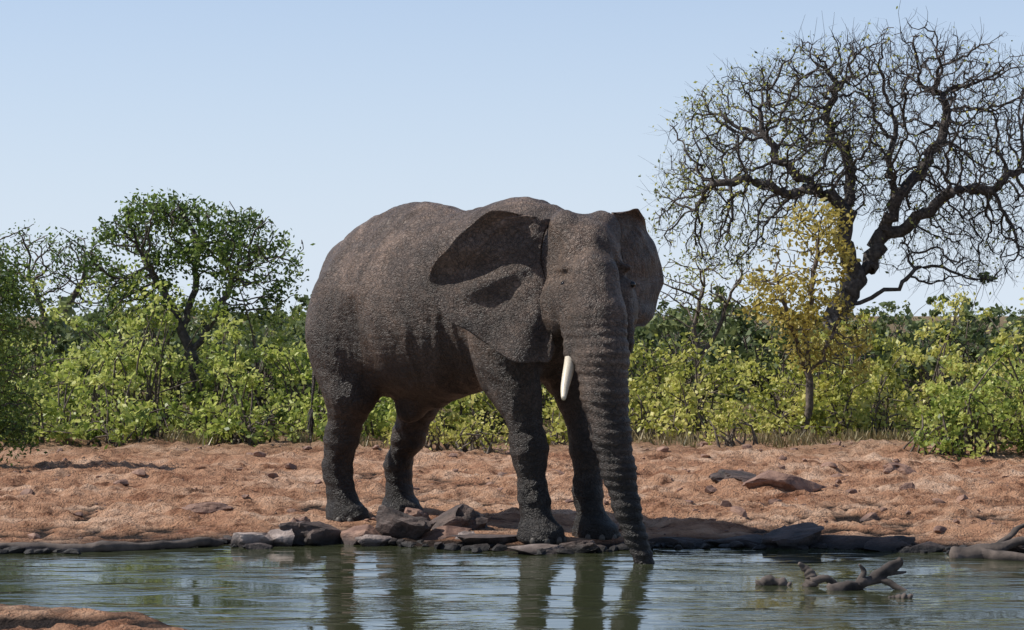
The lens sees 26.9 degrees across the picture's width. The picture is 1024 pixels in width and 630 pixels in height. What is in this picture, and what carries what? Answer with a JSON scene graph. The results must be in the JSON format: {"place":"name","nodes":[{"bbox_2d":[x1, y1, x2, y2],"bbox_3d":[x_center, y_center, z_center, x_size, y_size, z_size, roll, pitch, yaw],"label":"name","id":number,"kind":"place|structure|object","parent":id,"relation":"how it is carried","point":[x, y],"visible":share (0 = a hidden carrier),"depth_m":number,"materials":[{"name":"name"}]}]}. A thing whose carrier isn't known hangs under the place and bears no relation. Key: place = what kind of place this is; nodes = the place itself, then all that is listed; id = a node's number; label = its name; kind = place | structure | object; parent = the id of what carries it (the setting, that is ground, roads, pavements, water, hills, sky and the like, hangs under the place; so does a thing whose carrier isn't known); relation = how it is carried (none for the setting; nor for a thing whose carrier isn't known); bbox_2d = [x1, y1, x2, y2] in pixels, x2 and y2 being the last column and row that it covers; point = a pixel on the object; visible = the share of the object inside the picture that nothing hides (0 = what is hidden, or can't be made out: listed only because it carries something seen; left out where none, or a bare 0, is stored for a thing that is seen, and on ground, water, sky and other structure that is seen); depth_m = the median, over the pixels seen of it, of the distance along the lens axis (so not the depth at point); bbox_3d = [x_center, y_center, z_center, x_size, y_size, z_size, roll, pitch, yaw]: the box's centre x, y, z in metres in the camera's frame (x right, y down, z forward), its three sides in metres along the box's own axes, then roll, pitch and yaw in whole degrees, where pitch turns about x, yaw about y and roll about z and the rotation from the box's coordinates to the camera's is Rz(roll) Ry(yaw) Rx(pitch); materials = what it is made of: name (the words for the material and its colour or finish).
{"place":"outdoors","nodes":[
{"label":"outdoors","id":0,"kind":"place"},
{"bbox_2d":[0,316,1023,629],"bbox_3d":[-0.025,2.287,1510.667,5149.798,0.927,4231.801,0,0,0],"label":"ground","id":1,"kind":"structure","parent":0,"point":[68,488],"depth_m":24.63,"materials":[{"name":"red soil"}]},
{"bbox_2d":[0,233,58,464],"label":"evergreen tree","id":2,"kind":"object","parent":1,"relation":"on","point":[13,429],"visible":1,"depth_m":28.99,"materials":[{"name":"green plant"}]},
{"bbox_2d":[0,219,139,386],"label":"thorn tree","id":3,"kind":"object","parent":1,"relation":"on","point":[55,258],"visible":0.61,"depth_m":51.93,"materials":[{"name":"green plant"}]},
{"bbox_2d":[0,537,223,551],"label":"fallen log","id":4,"kind":"object","parent":1,"relation":"on","point":[102,546],"visible":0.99,"depth_m":19.54,"materials":[{"name":"grey wood"}]},
{"bbox_2d":[73,186,314,427],"bbox_3d":[-5.597,-0.119,38.036,4.210,4.348,2.919,0,0,0],"label":"leadwood tree","id":5,"kind":"object","parent":1,"relation":"on","point":[179,215],"visible":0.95,"depth_m":37.88,"materials":[{"name":"green plant"}]},
{"bbox_2d":[182,502,233,513],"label":"flat rock","id":6,"kind":"object","parent":1,"relation":"on","point":[205,507],"visible":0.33,"depth_m":22.15,"materials":[{"name":"brown stone"}]},
{"bbox_2d":[0,248,491,449],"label":"mopane bushes","id":7,"kind":"object","parent":1,"relation":"on","point":[135,413],"visible":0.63,"depth_m":35.75,"materials":[{"name":"green plant"}]},
{"bbox_2d":[230,532,272,546],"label":"rock","id":8,"kind":"object","parent":1,"relation":"on","point":[239,539],"visible":0.67,"depth_m":19.86,"materials":[{"name":"grey stone"}]},
{"bbox_2d":[268,528,294,545],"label":"rock","id":9,"kind":"object","parent":1,"relation":"on","point":[282,537],"visible":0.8,"depth_m":19.93,"materials":[{"name":"grey stone"}]},
{"bbox_2d":[290,516,310,521],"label":"rock","id":10,"kind":"object","parent":1,"relation":"on","point":[304,518],"visible":0.2,"depth_m":20.40,"materials":[{"name":"stone"}]},
{"bbox_2d":[278,521,341,544],"bbox_3d":[-1.888,2.068,20.162,0.638,0.274,0.355,0,0,-43],"label":"rock","id":11,"kind":"object","parent":1,"relation":"on","point":[313,533],"visible":0.85,"depth_m":20.04,"materials":[{"name":"grey stone"}]},
{"bbox_2d":[340,524,380,544],"bbox_3d":[-1.406,2.102,20.267,0.362,0.231,0.494,0,0,33],"label":"rock","id":12,"kind":"object","parent":1,"relation":"on","point":[349,535],"visible":0.62,"depth_m":20.13,"materials":[{"name":"brown stone"}]},
{"bbox_2d":[355,534,391,545],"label":"rock","id":13,"kind":"object","parent":1,"relation":"on","point":[372,540],"visible":0.76,"depth_m":19.95,"materials":[{"name":"grey stone"}]},
{"bbox_2d":[375,505,436,538],"bbox_3d":[-0.996,2.001,20.293,0.625,0.400,0.313,0,0,38],"label":"rock","id":14,"kind":"object","parent":1,"relation":"on","point":[393,523],"visible":0.68,"depth_m":20.20,"materials":[{"name":"grey stone"}]},
{"bbox_2d":[404,507,430,520],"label":"rock","id":15,"kind":"object","parent":1,"relation":"on","point":[414,512],"visible":0.3,"depth_m":21.19,"materials":[{"name":"brown stone"}]},
{"bbox_2d":[381,400,508,453],"bbox_3d":[-0.898,1.593,31.608,2.566,0.950,1.302,0,0,21],"label":"green shrub","id":16,"kind":"object","parent":1,"relation":"on","point":[430,437],"visible":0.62,"depth_m":31.57,"materials":[{"name":"green plant"}]},
{"bbox_2d":[420,526,471,541],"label":"rock","id":17,"kind":"object","parent":1,"relation":"on","point":[441,532],"visible":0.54,"depth_m":20.20,"materials":[{"name":"stone"}]},
{"bbox_2d":[431,504,487,530],"bbox_3d":[-0.548,2.014,20.933,0.638,0.338,0.404,0,0,0],"label":"rock","id":18,"kind":"object","parent":1,"relation":"on","point":[464,515],"visible":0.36,"depth_m":20.82,"materials":[{"name":"grey stone"}]},
{"bbox_2d":[455,531,474,538],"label":"rock","id":19,"kind":"object","parent":1,"relation":"on","point":[464,532],"visible":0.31,"depth_m":20.04,"materials":[{"name":"grey stone"}]},
{"bbox_2d":[302,197,663,563],"bbox_3d":[-0.265,0.573,20.569,4.942,3.408,1.960,0,0,42],"label":"african elephant","id":20,"kind":"object","parent":1,"relation":"on","point":[421,314],"visible":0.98,"depth_m":19.85},
{"bbox_2d":[0,535,966,554],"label":"shoreline stones","id":21,"kind":"object","parent":1,"relation":"on","point":[477,548],"visible":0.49,"depth_m":19.64,"materials":[{"name":"grey stone"}]},
{"bbox_2d":[450,534,517,544],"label":"rock","id":22,"kind":"object","parent":1,"relation":"on","point":[470,539],"visible":0.53,"depth_m":19.75,"materials":[{"name":"grey stone"}]},
{"bbox_2d":[4,440,1008,542],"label":"scattered stones","id":23,"kind":"object","parent":1,"relation":"on","point":[738,510],"visible":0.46,"depth_m":25.01,"materials":[{"name":"stone"}]},
{"bbox_2d":[0,271,1023,408],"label":"distant bushes","id":24,"kind":"object","parent":1,"relation":"on","point":[973,339],"visible":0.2,"depth_m":53.02,"materials":[{"name":"green plant"}]},
{"bbox_2d":[32,422,1017,447],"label":"dry grass","id":25,"kind":"structure","parent":1,"relation":"on","point":[856,436],"depth_m":33.28,"materials":[{"name":"brown plant"}]},
{"bbox_2d":[507,544,567,554],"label":"rock","id":26,"kind":"object","parent":1,"relation":"on","point":[532,548],"visible":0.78,"depth_m":19.31,"materials":[{"name":"grey stone"}]},
{"bbox_2d":[559,540,600,552],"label":"rock","id":27,"kind":"object","parent":1,"relation":"on","point":[587,546],"visible":0.68,"depth_m":19.37,"materials":[{"name":"grey stone"}]},
{"bbox_2d":[608,541,654,549],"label":"rock","id":28,"kind":"object","parent":1,"relation":"on","point":[622,546],"visible":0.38,"depth_m":19.61,"materials":[{"name":"grey stone"}]},
{"bbox_2d":[371,286,1023,444],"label":"mopane bushes","id":29,"kind":"object","parent":1,"relation":"on","point":[685,409],"visible":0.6,"depth_m":36.84,"materials":[{"name":"green plant"}]},
{"bbox_2d":[655,249,767,382],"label":"thorn tree","id":30,"kind":"object","parent":1,"relation":"on","point":[700,307],"visible":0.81,"depth_m":47.95,"materials":[{"name":"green plant"}]},
{"bbox_2d":[694,399,757,447],"bbox_3d":[3.214,1.630,32.063,0.972,0.791,0.961,0,0,0],"label":"green shrub","id":31,"kind":"object","parent":1,"relation":"on","point":[727,420],"visible":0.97,"depth_m":31.95,"materials":[{"name":"green plant"}]},
{"bbox_2d":[709,469,756,482],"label":"flat rock","id":32,"kind":"object","parent":1,"relation":"on","point":[722,474],"visible":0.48,"depth_m":25.81,"materials":[{"name":"grey stone"}]},
{"bbox_2d":[707,534,762,545],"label":"shore rock","id":33,"kind":"object","parent":1,"relation":"on","point":[755,538],"visible":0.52,"depth_m":19.94,"materials":[{"name":"grey stone"}]},
{"bbox_2d":[741,470,826,491],"bbox_3d":[3.157,2.006,25.196,1.134,0.380,0.576,0,0,0],"label":"flat rock","id":34,"kind":"object","parent":1,"relation":"on","point":[786,482],"visible":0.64,"depth_m":24.99,"materials":[{"name":"stone"}]},
{"bbox_2d":[760,522,823,548],"bbox_3d":[2.626,2.134,19.936,0.656,0.374,0.412,0,0,-36],"label":"shore rock","id":35,"kind":"object","parent":1,"relation":"on","point":[808,534],"visible":0.59,"depth_m":19.83,"materials":[{"name":"grey stone"}]},
{"bbox_2d":[732,197,875,432],"bbox_3d":[4.779,0.054,35.059,2.420,3.922,1.811,0,0,0],"label":"yellow leaved tree","id":36,"kind":"object","parent":1,"relation":"on","point":[805,321],"visible":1,"depth_m":34.89,"materials":[{"name":"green plant"}]},
{"bbox_2d":[638,0,1023,395],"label":"bare tree","id":37,"kind":"object","parent":1,"relation":"on","point":[885,231],"visible":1,"depth_m":44.59,"materials":[{"name":"brown plant"}]},
{"bbox_2d":[817,535,881,549],"bbox_3d":[3.128,2.191,19.836,0.936,0.322,0.367,0,0,21],"label":"shore rock","id":38,"kind":"object","parent":1,"relation":"on","point":[853,542],"visible":0.41,"depth_m":19.75,"materials":[{"name":"grey stone"}]},
{"bbox_2d":[863,535,914,551],"bbox_3d":[3.455,2.120,19.618,0.493,0.196,0.304,0,0,0],"label":"shore rock","id":39,"kind":"object","parent":1,"relation":"on","point":[897,543],"visible":0.77,"depth_m":19.56,"materials":[{"name":"grey stone"}]},
{"bbox_2d":[883,462,915,474],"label":"flat rock","id":40,"kind":"object","parent":1,"relation":"on","point":[904,469],"visible":0.48,"depth_m":27.02,"materials":[{"name":"brown stone"}]},
{"bbox_2d":[900,541,944,552],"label":"shore rock","id":41,"kind":"object","parent":1,"relation":"on","point":[930,547],"visible":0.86,"depth_m":19.43,"materials":[{"name":"grey stone"}]},
{"bbox_2d":[902,328,1023,459],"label":"green shrub","id":42,"kind":"object","parent":1,"relation":"on","point":[954,441],"visible":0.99,"depth_m":30.49,"materials":[{"name":"green plant"}]},
{"bbox_2d":[1008,546,1023,552],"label":"shore rock","id":43,"kind":"object","parent":1,"relation":"on","point":[1019,549],"visible":0.11,"depth_m":19.03,"materials":[{"name":"stone"}]},
{"bbox_2d":[0,543,1023,629],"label":"water","id":44,"kind":"structure","parent":0,"point":[339,586],"depth_m":16.80,"materials":[{"name":"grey liquid"}]},
{"bbox_2d":[245,543,272,548],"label":"rock","id":45,"kind":"object","parent":44,"relation":"on","point":[258,546],"visible":0.62,"depth_m":19.71,"materials":[{"name":"grey stone"}]},
{"bbox_2d":[649,537,706,546],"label":"shore rock","id":46,"kind":"object","parent":44,"relation":"in","point":[672,541],"visible":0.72,"depth_m":19.94,"materials":[{"name":"grey stone"}]},
{"bbox_2d":[755,575,791,585],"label":"rock","id":47,"kind":"object","parent":44,"relation":"in","point":[768,580],"visible":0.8,"depth_m":17.05,"materials":[{"name":"grey stone"}]},
{"bbox_2d":[798,562,837,586],"bbox_3d":[2.447,2.078,17.002,0.354,0.237,0.111,0,0,0],"label":"driftwood","id":48,"kind":"object","parent":44,"relation":"on","point":[812,579],"visible":0.84,"depth_m":16.98,"materials":[{"name":"grey wood"}]},
{"bbox_2d":[826,557,906,590],"bbox_3d":[2.787,2.060,16.831,0.657,0.313,0.219,0,0,-3],"label":"driftwood","id":49,"kind":"object","parent":44,"relation":"in","point":[881,574],"visible":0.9,"depth_m":16.80,"materials":[{"name":"grey wood"}]},
{"bbox_2d":[888,593,912,598],"bbox_3d":[2.952,2.155,16.303,0.195,0.082,0.075,0,0,4],"label":"driftwood","id":50,"kind":"object","parent":44,"relation":"on","point":[904,595],"visible":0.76,"depth_m":16.28,"materials":[{"name":"grey wood"}]},
{"bbox_2d":[949,523,1023,560],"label":"fallen branch","id":51,"kind":"object","parent":44,"relation":"in","point":[999,549],"visible":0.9,"depth_m":18.93,"materials":[{"name":"grey wood"}]},
{"bbox_2d":[0,0,1023,315],"label":"sky","id":52,"kind":"structure","parent":0,"point":[325,118],"materials":[{"name":"blue"}]}
]}

